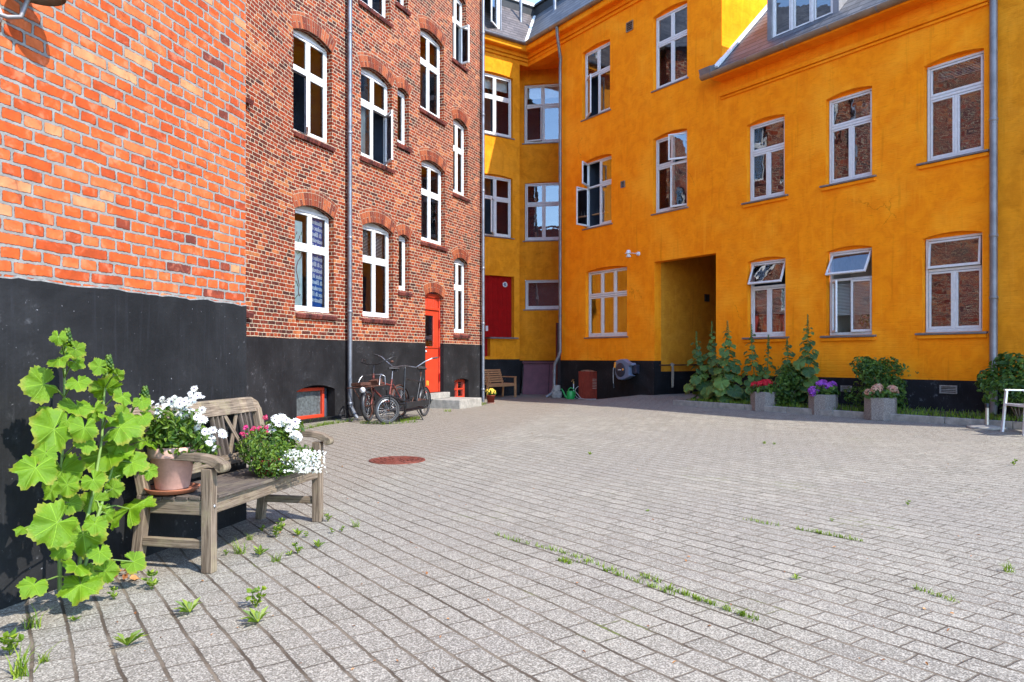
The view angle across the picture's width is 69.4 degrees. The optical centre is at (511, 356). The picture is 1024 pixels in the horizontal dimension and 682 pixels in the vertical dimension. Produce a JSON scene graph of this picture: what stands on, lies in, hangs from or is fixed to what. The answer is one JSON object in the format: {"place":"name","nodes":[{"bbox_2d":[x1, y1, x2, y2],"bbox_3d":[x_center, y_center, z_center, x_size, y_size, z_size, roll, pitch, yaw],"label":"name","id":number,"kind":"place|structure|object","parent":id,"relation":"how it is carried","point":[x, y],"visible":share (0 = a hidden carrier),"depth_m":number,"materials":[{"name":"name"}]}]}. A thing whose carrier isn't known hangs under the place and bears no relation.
{"place":"outdoors","nodes":[
{"label":"outdoors","id":0,"kind":"place"},
{"bbox_2d":[0,393,1023,681],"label":"paved ground","id":1,"kind":"structure","parent":0,"point":[702,483],"depth_m":4.28,"materials":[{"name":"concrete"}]},
{"bbox_2d":[0,628,24,655],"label":"weed","id":2,"kind":"object","parent":1,"relation":"on","point":[5,640],"visible":0.97,"depth_m":2.96,"materials":[{"name":"green plant"}]},
{"bbox_2d":[4,638,64,679],"bbox_3d":[-1.824,1.149,2.793,0.204,0.102,0.231,0,0,-12],"label":"weed","id":3,"kind":"object","parent":1,"relation":"on","point":[19,671],"visible":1,"depth_m":2.78,"materials":[{"name":"green plant"}]},
{"bbox_2d":[20,605,50,629],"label":"weed","id":4,"kind":"object","parent":1,"relation":"on","point":[32,620],"visible":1,"depth_m":3.28,"materials":[{"name":"green plant"}]},
{"bbox_2d":[35,649,51,663],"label":"weed","id":5,"kind":"object","parent":1,"relation":"on","point":[43,659],"visible":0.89,"depth_m":2.91,"materials":[{"name":"green plant"}]},
{"bbox_2d":[68,616,80,620],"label":"weed","id":6,"kind":"object","parent":1,"relation":"on","point":[73,618],"visible":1,"depth_m":3.35,"materials":[{"name":"green plant"}]},
{"bbox_2d":[9,327,159,605],"bbox_3d":[-2.089,0.498,3.644,0.408,1.292,1.114,0,0,0],"label":"hollyhock","id":7,"kind":"object","parent":1,"relation":"on","point":[109,464],"visible":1,"depth_m":3.55,"materials":[{"name":"green plant"}]},
{"bbox_2d":[107,586,118,598],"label":"weed","id":8,"kind":"object","parent":1,"relation":"on","point":[115,594],"visible":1,"depth_m":3.66,"materials":[{"name":"green plant"}]},
{"bbox_2d":[0,0,246,609],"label":"brick building","id":9,"kind":"structure","parent":1,"relation":"on","point":[123,183],"depth_m":4.26,"materials":[{"name":"brick"}]},
{"bbox_2d":[0,0,66,21],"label":"wall lamp","id":10,"kind":"object","parent":9,"relation":"attached to","point":[21,15],"visible":1,"depth_m":3.54,"materials":[{"name":"grey metal"}]},
{"bbox_2d":[114,568,140,579],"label":"fallen leaves","id":11,"kind":"object","parent":1,"relation":"on","point":[133,577],"visible":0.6,"depth_m":3.96,"materials":[{"name":"orange plant"}]},
{"bbox_2d":[115,629,144,644],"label":"weed","id":12,"kind":"object","parent":1,"relation":"on","point":[135,635],"visible":1,"depth_m":3.06,"materials":[{"name":"green plant"}]},
{"bbox_2d":[141,569,158,589],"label":"weed","id":13,"kind":"object","parent":1,"relation":"on","point":[150,582],"visible":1,"depth_m":3.82,"materials":[{"name":"green plant"}]},
{"bbox_2d":[174,597,201,611],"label":"weed","id":14,"kind":"object","parent":1,"relation":"on","point":[188,605],"visible":1,"depth_m":3.47,"materials":[{"name":"green plant"}]},
{"bbox_2d":[129,397,333,573],"bbox_3d":[-1.760,0.749,4.799,0.663,0.908,1.384,0,0,12],"label":"garden bench","id":15,"kind":"object","parent":1,"relation":"on","point":[210,497],"visible":0.59,"depth_m":4.43,"materials":[{"name":"brown wood"}]},
{"bbox_2d":[144,444,200,494],"bbox_3d":[-1.945,0.640,4.240,0.296,0.260,0.296,0,0,0],"label":"flower pot","id":16,"kind":"object","parent":15,"relation":"on","point":[173,477],"visible":0.79,"depth_m":4.15,"materials":[{"name":"ceramic"}]},
{"bbox_2d":[145,386,227,464],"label":"geraniums","id":17,"kind":"object","parent":16,"relation":"in","point":[177,428],"visible":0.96,"depth_m":4.17,"materials":[{"name":"white plant"}]},
{"bbox_2d":[252,456,293,474],"bbox_3d":[-1.600,0.715,4.980,0.250,0.100,0.475,0,0,0],"label":"flower trough","id":18,"kind":"object","parent":15,"relation":"on","point":[268,465],"visible":0.16,"depth_m":4.79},
{"bbox_2d":[234,414,326,478],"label":"mixed flowers","id":19,"kind":"object","parent":18,"relation":"in","point":[281,447],"visible":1,"depth_m":4.83,"materials":[{"name":"green plant"}]},
{"bbox_2d":[231,539,245,553],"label":"weed","id":20,"kind":"object","parent":1,"relation":"on","point":[239,550],"visible":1,"depth_m":4.51,"materials":[{"name":"green plant"}]},
{"bbox_2d":[240,605,268,621],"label":"weed","id":21,"kind":"object","parent":1,"relation":"on","point":[255,617],"visible":1,"depth_m":3.34,"materials":[{"name":"green plant"}]},
{"bbox_2d":[244,586,267,607],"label":"weed","id":22,"kind":"object","parent":1,"relation":"on","point":[250,590],"visible":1,"depth_m":3.54,"materials":[{"name":"green plant"}]},
{"bbox_2d":[253,544,269,554],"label":"weed","id":23,"kind":"object","parent":1,"relation":"on","point":[259,551],"visible":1,"depth_m":4.48,"materials":[{"name":"green plant"}]},
{"bbox_2d":[266,551,283,562],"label":"weed","id":24,"kind":"object","parent":1,"relation":"on","point":[276,558],"visible":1,"depth_m":4.34,"materials":[{"name":"green plant"}]},
{"bbox_2d":[272,524,282,536],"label":"weed","id":25,"kind":"object","parent":1,"relation":"on","point":[278,528],"visible":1,"depth_m":4.91,"materials":[{"name":"green plant"}]},
{"bbox_2d":[276,517,285,528],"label":"weed","id":26,"kind":"object","parent":1,"relation":"on","point":[281,524],"visible":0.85,"depth_m":5.14,"materials":[{"name":"green plant"}]},
{"bbox_2d":[292,542,303,552],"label":"weed","id":27,"kind":"object","parent":1,"relation":"on","point":[297,549],"visible":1,"depth_m":4.51,"materials":[{"name":"green plant"}]},
{"bbox_2d":[293,528,303,534],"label":"weed","id":28,"kind":"object","parent":1,"relation":"on","point":[296,531],"visible":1,"depth_m":4.96,"materials":[{"name":"green plant"}]},
{"bbox_2d":[314,539,324,546],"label":"weed","id":29,"kind":"object","parent":1,"relation":"on","point":[318,543],"visible":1,"depth_m":4.67,"materials":[{"name":"green plant"}]},
{"bbox_2d":[350,519,359,526],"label":"weed","id":30,"kind":"object","parent":1,"relation":"on","point":[355,524],"visible":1,"depth_m":5.22,"materials":[{"name":"green plant"}]},
{"bbox_2d":[246,0,484,426],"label":"brick house","id":31,"kind":"structure","parent":1,"relation":"on","point":[340,286],"depth_m":14.93,"materials":[{"name":"red brick"}]},
{"bbox_2d":[297,387,326,419],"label":"basement window","id":32,"kind":"structure","parent":31,"relation":"in","point":[311,402],"depth_m":13.78,"materials":[{"name":"grey glass"}]},
{"bbox_2d":[293,30,335,151],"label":"window","id":33,"kind":"structure","parent":31,"relation":"in","point":[309,58],"depth_m":14.11,"materials":[{"name":"white paint"}]},
{"bbox_2d":[295,206,337,320],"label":"window","id":34,"kind":"structure","parent":31,"relation":"in","point":[311,226],"depth_m":13.88,"materials":[{"name":"white paint"}]},
{"bbox_2d":[358,0,393,27],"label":"window","id":35,"kind":"structure","parent":31,"relation":"in","point":[376,7],"depth_m":15.78,"materials":[{"name":"white paint"}]},
{"bbox_2d":[360,68,395,173],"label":"window","id":36,"kind":"structure","parent":31,"relation":"in","point":[376,125],"depth_m":15.88,"materials":[{"name":"white paint"}]},
{"bbox_2d":[362,223,396,323],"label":"window","id":37,"kind":"structure","parent":31,"relation":"in","point":[375,239],"depth_m":15.98,"materials":[{"name":"white paint"}]},
{"bbox_2d":[395,0,411,15],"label":"window","id":38,"kind":"structure","parent":31,"relation":"in","point":[399,3],"depth_m":16.37,"materials":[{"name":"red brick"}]},
{"bbox_2d":[397,90,411,152],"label":"window","id":39,"kind":"structure","parent":31,"relation":"in","point":[400,96],"depth_m":16.58,"materials":[{"name":"white paint"}]},
{"bbox_2d":[398,236,412,296],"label":"window","id":40,"kind":"structure","parent":31,"relation":"in","point":[401,240],"depth_m":16.63,"materials":[{"name":"white paint"}]},
{"bbox_2d":[398,30,446,125],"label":"window","id":41,"kind":"structure","parent":31,"relation":"in","point":[429,49],"depth_m":18.10,"materials":[{"name":"white paint"}]},
{"bbox_2d":[400,161,447,251],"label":"window","id":42,"kind":"structure","parent":31,"relation":"in","point":[430,175],"depth_m":18.14,"materials":[{"name":"white paint"}]},
{"bbox_2d":[425,293,439,391],"bbox_3d":[-2.038,-0.328,17.757,0.317,2.366,0.881,0,0,23],"label":"door","id":43,"kind":"structure","parent":31,"relation":"in","point":[432,301],"depth_m":17.91,"materials":[{"name":"red paint"}]},
{"bbox_2d":[420,0,468,72],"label":"window","id":44,"kind":"structure","parent":31,"relation":"in","point":[460,35],"depth_m":19.07,"materials":[{"name":"white paint"}]},
{"bbox_2d":[428,258,470,338],"bbox_3d":[-1.703,-1.505,19.110,1.020,2.058,0.846,0,0,23],"label":"window","id":45,"kind":"structure","parent":31,"relation":"in","point":[458,265],"depth_m":19.07,"materials":[{"name":"white paint"}]},
{"bbox_2d":[429,119,470,201],"bbox_3d":[-1.714,-5.041,19.084,1.020,2.048,0.877,0,0,23],"label":"window","id":46,"kind":"structure","parent":31,"relation":"in","point":[458,131],"depth_m":19.24,"materials":[{"name":"white paint"}]},
{"bbox_2d":[454,379,464,396],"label":"basement window","id":47,"kind":"structure","parent":31,"relation":"in","point":[462,388],"depth_m":19.18,"materials":[{"name":"red paint"}]},
{"bbox_2d":[347,356,408,420],"bbox_3d":[-2.466,0.609,14.233,0.742,1.197,1.754,-4,-2,24],"label":"rusty bicycle","id":48,"kind":"object","parent":1,"relation":"on","point":[372,384],"visible":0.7,"depth_m":13.81,"materials":[{"name":"metal"}]},
{"bbox_2d":[369,456,424,463],"bbox_3d":[-1.330,1.204,8.571,0.650,0.032,0.650,0,0,0],"label":"manhole cover","id":49,"kind":"object","parent":1,"relation":"on","point":[397,460],"visible":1,"depth_m":8.54,"materials":[{"name":"red metal"}]},
{"bbox_2d":[373,354,437,423],"bbox_3d":[-2.029,0.575,14.129,2.081,1.270,1.145,0,0,-45],"label":"cargo bicycle","id":50,"kind":"object","parent":1,"relation":"on","point":[396,402],"visible":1,"depth_m":13.95,"materials":[{"name":"metal"}]},
{"bbox_2d":[425,392,481,408],"bbox_3d":[-1.383,1.060,17.653,0.865,0.409,1.254,0,0,23],"label":"stone step","id":51,"kind":"object","parent":1,"relation":"on","point":[443,400],"visible":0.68,"depth_m":17.27,"materials":[{"name":"stone"}]},
{"bbox_2d":[487,395,494,403],"bbox_3d":[-0.548,1.096,19.122,0.240,0.215,0.240,0,0,0],"label":"flower pot","id":52,"kind":"object","parent":1,"relation":"on","point":[490,399],"visible":0.98,"depth_m":19.04,"materials":[{"name":"ceramic"}]},
{"bbox_2d":[485,388,496,395],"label":"potted flowers","id":53,"kind":"object","parent":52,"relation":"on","point":[491,391],"visible":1,"depth_m":19.05,"materials":[{"name":"yellow plant"}]},
{"bbox_2d":[485,369,516,398],"bbox_3d":[-0.538,0.821,22.488,0.660,0.868,1.380,0,0,38],"label":"slatted bench","id":54,"kind":"object","parent":1,"relation":"on","point":[488,379],"visible":0.66,"depth_m":22.72,"materials":[{"name":"brown wood"}]},
{"bbox_2d":[551,391,561,397],"bbox_3d":[1.368,1.158,22.779,0.331,0.203,0.240,0,0,0],"label":"stone block","id":55,"kind":"object","parent":1,"relation":"on","point":[556,394],"depth_m":22.67,"materials":[{"name":"grey stone"}]},
{"bbox_2d":[553,385,560,390],"bbox_3d":[1.371,0.966,22.780,0.243,0.198,0.184,0,0,0],"label":"stone block","id":56,"kind":"object","parent":55,"relation":"on","point":[556,387],"depth_m":22.69,"materials":[{"name":"grey stone"}]},
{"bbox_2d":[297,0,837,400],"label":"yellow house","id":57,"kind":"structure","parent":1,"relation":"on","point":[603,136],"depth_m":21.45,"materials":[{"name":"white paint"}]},
{"bbox_2d":[485,72,514,139],"bbox_3d":[-0.754,-8.005,23.852,1.420,2.016,0.966,0,0,-35],"label":"window","id":58,"kind":"structure","parent":57,"relation":"in","point":[497,87],"depth_m":23.92,"materials":[{"name":"white paint"}]},
{"bbox_2d":[485,174,514,238],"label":"window","id":59,"kind":"structure","parent":57,"relation":"in","point":[497,188],"depth_m":24.22,"materials":[{"name":"white paint"}]},
{"bbox_2d":[485,275,518,355],"bbox_3d":[-0.474,-1.297,23.550,1.437,2.570,0.330,0,0,-35],"label":"door","id":60,"kind":"structure","parent":57,"relation":"in","point":[498,289],"depth_m":23.69,"materials":[{"name":"red paint"}]},
{"bbox_2d":[522,83,558,144],"bbox_3d":[1.101,-8.176,25.275,1.393,2.033,0.938,0,0,10],"label":"window","id":61,"kind":"structure","parent":57,"relation":"in","point":[541,101],"depth_m":25.21,"materials":[{"name":"white paint"}]},
{"bbox_2d":[523,182,558,241],"bbox_3d":[1.132,-4.878,25.276,1.413,2.000,0.926,0,0,10],"label":"window","id":62,"kind":"structure","parent":57,"relation":"in","point":[541,198],"depth_m":25.69,"materials":[{"name":"white paint"}]},
{"bbox_2d":[523,280,558,310],"bbox_3d":[1.162,-2.074,25.275,1.439,1.026,0.916,0,0,10],"label":"window","id":63,"kind":"structure","parent":57,"relation":"in","point":[539,294],"depth_m":25.19,"materials":[{"name":"white paint"}]},
{"bbox_2d":[556,323,560,384],"bbox_3d":[1.788,0.131,24.699,0.650,2.538,0.070,0,0,10],"label":"drainpipe","id":64,"kind":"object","parent":57,"relation":"in","point":[557,324],"depth_m":24.72,"materials":[{"name":"metal"}]},
{"bbox_2d":[576,155,612,230],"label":"window","id":65,"kind":"structure","parent":57,"relation":"in","point":[593,203],"depth_m":21.89,"materials":[{"name":"white paint"}]},
{"bbox_2d":[580,41,610,121],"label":"window","id":66,"kind":"structure","parent":57,"relation":"in","point":[597,61],"depth_m":22.16,"materials":[{"name":"white paint"}]},
{"bbox_2d":[584,266,627,338],"bbox_3d":[3.048,-1.551,21.384,0.976,2.034,1.854,0,0,-35],"label":"window","id":67,"kind":"structure","parent":57,"relation":"in","point":[608,285],"depth_m":21.88,"materials":[{"name":"white paint"}]},
{"bbox_2d":[613,359,639,387],"bbox_3d":[3.091,0.459,20.191,0.246,0.806,0.825,0,0,-42],"label":"hose reel","id":68,"kind":"object","parent":57,"relation":"attached to","point":[625,369],"visible":1,"depth_m":20.09,"materials":[{"name":"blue plastic"}]},
{"bbox_2d":[625,250,639,257],"bbox_3d":[3.231,-2.765,19.910,0.460,0.205,0.200,0,0,-35],"label":"wall lamp","id":69,"kind":"object","parent":57,"relation":"attached to","point":[628,252],"visible":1,"depth_m":19.80,"materials":[{"name":"metal"}]},
{"bbox_2d":[651,2,688,92],"bbox_3d":[4.444,-8.017,19.363,0.976,2.047,1.284,0,0,-35],"label":"window","id":70,"kind":"structure","parent":57,"relation":"in","point":[671,27],"depth_m":19.80,"materials":[{"name":"white paint"}]},
{"bbox_2d":[651,129,688,215],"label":"window","id":71,"kind":"structure","parent":57,"relation":"in","point":[671,149],"depth_m":19.81,"materials":[{"name":"white paint"}]},
{"bbox_2d":[671,363,673,387],"bbox_3d":[4.294,0.491,19.804,0.135,0.662,0.057,0,0,-19],"label":"pipe","id":72,"kind":"object","parent":57,"relation":"hanging from","point":[672,377],"visible":1,"depth_m":19.79,"materials":[{"name":"grey metal"}]},
{"bbox_2d":[561,387,575,398],"bbox_3d":[1.663,1.077,21.866,0.431,0.348,0.173,0,0,2],"label":"watering can","id":73,"kind":"object","parent":1,"relation":"on","point":[570,395],"visible":0.92,"depth_m":21.81,"materials":[{"name":"green plastic"}]},
{"bbox_2d":[750,392,777,410],"bbox_3d":[5.232,0.925,15.364,0.499,0.410,0.499,0,0,-8],"label":"planter","id":74,"kind":"object","parent":1,"relation":"on","point":[759,401],"visible":0.61,"depth_m":15.16,"materials":[{"name":"concrete"}]},
{"bbox_2d":[748,379,778,393],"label":"hydrangea","id":75,"kind":"object","parent":74,"relation":"in","point":[764,385],"visible":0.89,"depth_m":15.21,"materials":[{"name":"red plant"}]},
{"bbox_2d":[808,394,837,414],"bbox_3d":[6.007,0.925,14.284,0.499,0.410,0.499,0,0,37],"label":"planter","id":76,"kind":"object","parent":1,"relation":"on","point":[817,403],"visible":0.67,"depth_m":14.09,"materials":[{"name":"concrete"}]},
{"bbox_2d":[806,379,840,397],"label":"hydrangea","id":77,"kind":"object","parent":76,"relation":"in","point":[823,387],"visible":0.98,"depth_m":14.15,"materials":[{"name":"purple plant"}]},
{"bbox_2d":[673,400,1022,429],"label":"kerb","id":78,"kind":"structure","parent":1,"relation":"on","point":[933,419],"depth_m":13.53,"materials":[{"name":"concrete"}]},
{"bbox_2d":[699,0,997,414],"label":"yellow house","id":79,"kind":"structure","parent":1,"relation":"on","point":[859,177],"depth_m":14.80,"materials":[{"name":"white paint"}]},
{"bbox_2d":[741,115,787,207],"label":"window","id":80,"kind":"structure","parent":79,"relation":"in","point":[767,136],"depth_m":17.34,"materials":[{"name":"white paint"}]},
{"bbox_2d":[742,257,788,342],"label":"window","id":81,"kind":"structure","parent":79,"relation":"in","point":[767,275],"depth_m":17.04,"materials":[{"name":"white paint"}]},
{"bbox_2d":[819,87,876,190],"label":"window","id":82,"kind":"structure","parent":79,"relation":"in","point":[850,113],"depth_m":15.69,"materials":[{"name":"white paint"}]},
{"bbox_2d":[820,246,876,340],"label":"window","id":83,"kind":"structure","parent":79,"relation":"in","point":[850,268],"depth_m":15.45,"materials":[{"name":"white paint"}]},
{"bbox_2d":[915,231,987,338],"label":"window","id":84,"kind":"structure","parent":79,"relation":"in","point":[953,260],"depth_m":13.97,"materials":[{"name":"white paint"}]},
{"bbox_2d":[916,50,988,169],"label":"window","id":85,"kind":"structure","parent":79,"relation":"in","point":[955,84],"depth_m":13.91,"materials":[{"name":"white paint"}]},
{"bbox_2d":[687,397,1022,421],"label":"bed grass","id":86,"kind":"structure","parent":1,"relation":"on","point":[903,411],"depth_m":13.12,"materials":[{"name":"green plant"}]},
{"bbox_2d":[683,331,708,399],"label":"hollyhock","id":87,"kind":"object","parent":86,"relation":"on","point":[697,380],"visible":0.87,"depth_m":17.20,"materials":[{"name":"green plant"}]},
{"bbox_2d":[697,321,727,400],"bbox_3d":[4.694,0.128,17.216,0.810,1.932,0.888,0,0,0],"label":"hollyhock","id":88,"kind":"object","parent":86,"relation":"on","point":[702,395],"visible":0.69,"depth_m":17.09,"materials":[{"name":"green plant"}]},
{"bbox_2d":[705,321,743,402],"bbox_3d":[4.783,0.126,16.591,0.858,1.882,0.875,0,0,21],"label":"hollyhock","id":89,"kind":"object","parent":86,"relation":"on","point":[722,385],"visible":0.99,"depth_m":16.43,"materials":[{"name":"green plant"}]},
{"bbox_2d":[739,324,764,401],"bbox_3d":[5.340,0.169,16.437,0.695,1.796,0.593,0,0,0],"label":"hollyhock","id":90,"kind":"object","parent":86,"relation":"on","point":[745,395],"visible":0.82,"depth_m":16.34,"materials":[{"name":"green plant"}]},
{"bbox_2d":[754,335,775,381],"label":"hollyhock","id":91,"kind":"object","parent":86,"relation":"on","point":[766,371],"visible":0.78,"depth_m":16.17,"materials":[{"name":"green plant"}]},
{"bbox_2d":[770,363,807,405],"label":"shrub","id":92,"kind":"object","parent":86,"relation":"on","point":[785,384],"visible":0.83,"depth_m":15.14,"materials":[{"name":"green plant"}]},
{"bbox_2d":[773,337,805,404],"bbox_3d":[5.805,0.319,15.685,0.698,1.490,0.794,0,0,0],"label":"hollyhock","id":93,"kind":"object","parent":86,"relation":"on","point":[787,361],"visible":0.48,"depth_m":15.55,"materials":[{"name":"green plant"}]},
{"bbox_2d":[790,314,819,403],"bbox_3d":[6.098,0.098,15.246,0.885,1.959,0.699,0,0,30],"label":"hollyhock","id":94,"kind":"object","parent":86,"relation":"on","point":[808,372],"visible":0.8,"depth_m":15.13,"materials":[{"name":"green plant"}]},
{"bbox_2d":[843,356,917,409],"bbox_3d":[6.928,0.514,13.900,1.206,1.062,0.948,0,0,0],"label":"shrub","id":95,"kind":"object","parent":86,"relation":"on","point":[871,371],"visible":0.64,"depth_m":13.85,"materials":[{"name":"green plant"}]},
{"bbox_2d":[975,352,1023,418],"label":"shrub","id":96,"kind":"object","parent":86,"relation":"on","point":[1001,382],"visible":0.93,"depth_m":11.91,"materials":[{"name":"green plant"}]},
{"bbox_2d":[864,397,896,420],"bbox_3d":[6.583,0.925,13.223,0.499,0.410,0.499,0,0,-8],"label":"planter","id":97,"kind":"object","parent":1,"relation":"on","point":[879,409],"visible":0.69,"depth_m":13.01,"materials":[{"name":"concrete"}]},
{"bbox_2d":[861,383,900,398],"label":"hydrangea","id":98,"kind":"object","parent":97,"relation":"in","point":[879,390],"visible":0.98,"depth_m":13.07,"materials":[{"name":"pink plant"}]},
{"bbox_2d":[966,403,1007,429],"bbox_3d":[7.491,0.935,11.665,0.570,0.405,0.570,0,0,0],"label":"parasol base","id":99,"kind":"object","parent":1,"relation":"on","point":[986,426],"visible":0.94,"depth_m":11.60,"materials":[{"name":"concrete"}]},
{"bbox_2d":[1000,560,1015,572],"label":"weed","id":100,"kind":"object","parent":1,"relation":"on","point":[1008,567],"visible":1,"depth_m":4.13,"materials":[{"name":"green plant"}]},
{"bbox_2d":[997,0,1023,414],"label":"yellow building","id":101,"kind":"structure","parent":1,"relation":"on","point":[1010,176],"depth_m":12.66,"materials":[{"name":"yellow paint"}]},
{"bbox_2d":[1000,389,1023,435],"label":"garden chair","id":102,"kind":"object","parent":1,"relation":"on","point":[1005,404],"visible":1,"depth_m":11.16,"materials":[{"name":"paint"}]},
{"bbox_2d":[525,0,539,280],"label":"sky","id":103,"kind":"structure","parent":0,"point":[532,1],"materials":[{"name":"white"}]},
{"bbox_2d":[110,431,991,669],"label":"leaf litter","id":104,"kind":"object","parent":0,"point":[578,582],"visible":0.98,"depth_m":3.46,"materials":[{"name":"plant"}]},
{"bbox_2d":[299,402,958,621],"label":"joint grass","id":105,"kind":"structure","parent":0,"point":[726,608],"depth_m":4.26,"materials":[{"name":"green plant"}]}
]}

